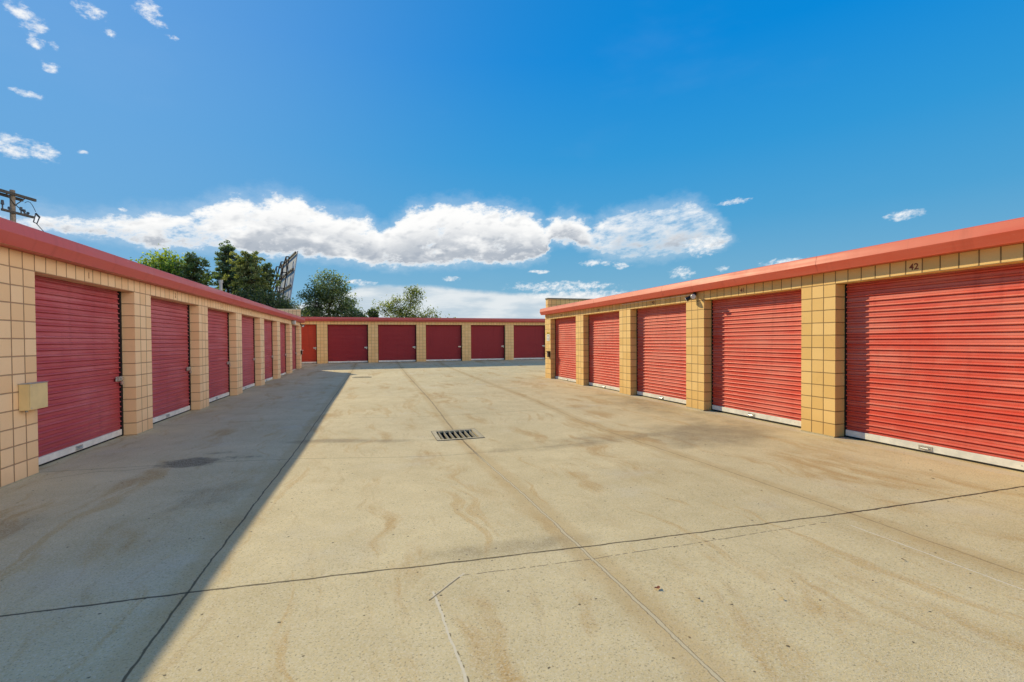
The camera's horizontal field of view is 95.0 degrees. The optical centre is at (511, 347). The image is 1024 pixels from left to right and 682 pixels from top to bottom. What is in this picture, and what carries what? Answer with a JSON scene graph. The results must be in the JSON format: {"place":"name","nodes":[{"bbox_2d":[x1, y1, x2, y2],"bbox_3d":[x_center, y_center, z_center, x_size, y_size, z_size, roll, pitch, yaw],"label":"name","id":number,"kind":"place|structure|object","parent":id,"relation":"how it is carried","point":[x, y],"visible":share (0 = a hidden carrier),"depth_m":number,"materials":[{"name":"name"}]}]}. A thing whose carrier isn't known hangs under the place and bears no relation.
{"place":"outdoors","nodes":[
{"label":"outdoors","id":0,"kind":"place"},
{"bbox_2d":[0,359,1023,681],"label":"ground","id":1,"kind":"structure","parent":0,"point":[322,523],"depth_m":3.60,"materials":[{"name":"concrete"}]},
{"bbox_2d":[0,217,304,488],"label":"storage building","id":2,"kind":"structure","parent":1,"relation":"on","point":[107,346],"depth_m":7.43,"materials":[{"name":"concrete"}]},
{"bbox_2d":[18,381,47,411],"bbox_3d":[-5.638,0.581,5.528,0.109,0.333,0.324,-1,1,-16],"label":"utility box","id":3,"kind":"object","parent":2,"relation":"attached to","point":[33,395],"visible":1,"depth_m":5.45,"materials":[{"name":"beige paint"}]},
{"bbox_2d":[35,275,123,465],"bbox_3d":[-6.294,0.260,6.771,0.163,2.499,2.434,-1,1,-16],"label":"door","id":4,"kind":"structure","parent":2,"relation":"in","point":[79,326],"depth_m":6.78,"materials":[{"name":"red metal"}]},
{"bbox_2d":[151,298,191,423],"bbox_3d":[-7.148,0.223,9.696,0.163,2.499,2.434,-1,1,-16],"label":"door","id":5,"kind":"structure","parent":2,"relation":"in","point":[170,321],"depth_m":9.86,"materials":[{"name":"red metal"}]},
{"bbox_2d":[208,309,230,402],"bbox_3d":[-8.007,0.185,12.621,0.163,2.500,2.434,-1,1,-16],"label":"door","id":6,"kind":"structure","parent":2,"relation":"in","point":[218,321],"depth_m":12.91,"materials":[{"name":"red metal"}]},
{"bbox_2d":[242,316,255,389],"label":"door","id":7,"kind":"structure","parent":2,"relation":"in","point":[248,333],"depth_m":15.96,"materials":[{"name":"red metal"}]},
{"bbox_2d":[264,320,273,381],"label":"door","id":8,"kind":"structure","parent":2,"relation":"in","point":[268,342],"depth_m":18.99,"materials":[{"name":"red metal"}]},
{"bbox_2d":[280,323,286,374],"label":"door","id":9,"kind":"structure","parent":2,"relation":"in","point":[283,355],"depth_m":22.02,"materials":[{"name":"red metal"}]},
{"bbox_2d":[292,325,296,369],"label":"door","id":10,"kind":"structure","parent":2,"relation":"in","point":[294,353],"depth_m":25.00,"materials":[{"name":"red metal"}]},
{"bbox_2d":[301,317,544,363],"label":"storage building","id":11,"kind":"structure","parent":1,"relation":"on","point":[354,339],"depth_m":31.02,"materials":[{"name":"concrete"}]},
{"bbox_2d":[301,324,316,363],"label":"door","id":12,"kind":"structure","parent":11,"relation":"in","point":[309,331],"depth_m":29.20,"materials":[{"name":"red metal"}]},
{"bbox_2d":[327,325,367,362],"bbox_3d":[-10.440,-0.266,29.879,2.434,2.500,0.163,-1,1,-17],"label":"door","id":13,"kind":"structure","parent":11,"relation":"in","point":[346,343],"depth_m":29.87,"materials":[{"name":"red metal"}]},
{"bbox_2d":[378,325,415,361],"bbox_3d":[-7.524,-0.297,30.768,2.434,2.499,0.163,-1,1,-17],"label":"door","id":14,"kind":"structure","parent":11,"relation":"in","point":[397,343],"depth_m":30.75,"materials":[{"name":"red metal"}]},
{"bbox_2d":[426,325,461,360],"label":"door","id":15,"kind":"structure","parent":11,"relation":"in","point":[443,342],"depth_m":31.65,"materials":[{"name":"red metal"}]},
{"bbox_2d":[471,325,504,360],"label":"door","id":16,"kind":"structure","parent":11,"relation":"in","point":[487,341],"depth_m":32.55,"materials":[{"name":"red metal"}]},
{"bbox_2d":[514,325,544,359],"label":"door","id":17,"kind":"structure","parent":11,"relation":"in","point":[529,340],"depth_m":33.43,"materials":[{"name":"red metal"}]},
{"bbox_2d":[431,428,484,440],"bbox_3d":[-1.004,1.764,8.564,0.840,0.367,0.830,-1,2,-17],"label":"drain grate","id":18,"kind":"object","parent":1,"relation":"in","point":[455,434],"visible":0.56,"depth_m":8.71,"materials":[{"name":"metal"}]},
{"bbox_2d":[540,217,1023,471],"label":"storage building","id":19,"kind":"structure","parent":1,"relation":"on","point":[916,344],"depth_m":7.41,"materials":[{"name":"concrete"}]},
{"bbox_2d":[555,317,575,382],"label":"door","id":20,"kind":"structure","parent":19,"relation":"in","point":[565,328],"depth_m":18.17,"materials":[{"name":"red metal"}]},
{"bbox_2d":[588,311,619,391],"bbox_3d":[3.014,0.083,15.111,0.115,2.499,2.389,-1,1,-15],"label":"door","id":21,"kind":"structure","parent":19,"relation":"in","point":[603,329],"depth_m":15.18,"materials":[{"name":"red metal"}]},
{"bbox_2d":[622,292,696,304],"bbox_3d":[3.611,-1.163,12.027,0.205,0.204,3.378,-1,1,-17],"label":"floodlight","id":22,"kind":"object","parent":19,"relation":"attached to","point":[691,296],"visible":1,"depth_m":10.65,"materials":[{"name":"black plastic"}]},
{"bbox_2d":[636,303,685,404],"bbox_3d":[3.904,0.120,12.196,0.115,2.499,2.389,-1,1,-15],"label":"door","id":23,"kind":"structure","parent":19,"relation":"in","point":[661,331],"depth_m":12.18,"materials":[{"name":"red metal"}]},
{"bbox_2d":[711,289,801,427],"bbox_3d":[4.793,0.156,9.281,0.115,2.500,2.389,-1,1,-15],"label":"door","id":24,"kind":"structure","parent":19,"relation":"in","point":[756,339],"depth_m":9.17,"materials":[{"name":"red metal"}]},
{"bbox_2d":[844,263,1023,471],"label":"door","id":25,"kind":"structure","parent":19,"relation":"in","point":[934,363],"depth_m":6.24,"materials":[{"name":"red metal"}]},
{"bbox_2d":[0,0,1023,318],"label":"sky","id":26,"kind":"structure","parent":0,"point":[494,158],"materials":[{"name":"blue"}]},
{"label":"terrain","id":27,"kind":"structure","parent":0,"visible":0},
{"bbox_2d":[0,189,42,230],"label":"utility pole","id":28,"kind":"object","parent":27,"relation":"on","point":[11,209],"visible":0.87,"depth_m":23.24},
{"bbox_2d":[130,243,216,285],"bbox_3d":[-25.982,-3.055,35.008,6.705,9.488,5.153,-1,1,-37],"label":"tree","id":29,"kind":"object","parent":27,"relation":"on","point":[164,263],"visible":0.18,"depth_m":34.89,"materials":[{"name":"green plant"}]},
{"bbox_2d":[174,251,218,289],"bbox_3d":[-23.551,-2.751,34.398,4.847,8.904,4.492,0,1,13],"label":"pine tree","id":30,"kind":"object","parent":27,"relation":"on","point":[193,261],"visible":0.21,"depth_m":34.41,"materials":[{"name":"green plant"}]},
{"bbox_2d":[208,239,241,293],"bbox_3d":[-23.601,-3.693,39.400,5.820,10.644,4.719,-1,1,-31],"label":"pine tree","id":31,"kind":"object","parent":27,"relation":"on","point":[223,265],"visible":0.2,"depth_m":38.84,"materials":[{"name":"green plant"}]},
{"bbox_2d":[217,250,274,301],"bbox_3d":[-20.625,-2.944,36.658,4.184,9.187,4.730,0,1,-2],"label":"pine tree","id":32,"kind":"object","parent":27,"relation":"on","point":[247,270],"visible":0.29,"depth_m":35.99,"materials":[{"name":"green plant"}]},
{"bbox_2d":[252,262,281,301],"bbox_3d":[-20.414,-2.705,38.813,4.201,8.644,4.330,-1,1,-28],"label":"pine tree","id":33,"kind":"object","parent":27,"relation":"on","point":[266,268],"visible":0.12,"depth_m":38.63,"materials":[{"name":"green plant"}]},
{"bbox_2d":[232,283,311,316],"bbox_3d":[-18.142,-1.646,35.597,5.774,6.554,4.392,-1,1,-10],"label":"juniper","id":34,"kind":"object","parent":27,"relation":"on","point":[272,302],"visible":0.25,"depth_m":35.20,"materials":[{"name":"green plant"}]},
{"bbox_2d":[270,251,297,302],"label":"billboard","id":35,"kind":"object","parent":27,"relation":"on","point":[287,271],"visible":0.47,"depth_m":47.36,"materials":[{"name":"metal"}]},
{"bbox_2d":[295,268,368,316],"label":"elm tree","id":36,"kind":"object","parent":27,"relation":"on","point":[327,296],"visible":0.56,"depth_m":46.05,"materials":[{"name":"green plant"}]},
{"bbox_2d":[362,307,379,316],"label":"conifer","id":37,"kind":"object","parent":27,"relation":"on","point":[374,313],"visible":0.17,"depth_m":46.67,"materials":[{"name":"green plant"}]},
{"bbox_2d":[370,285,455,317],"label":"young tree","id":38,"kind":"object","parent":27,"relation":"on","point":[401,313],"visible":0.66,"depth_m":46.48,"materials":[{"name":"green plant"}]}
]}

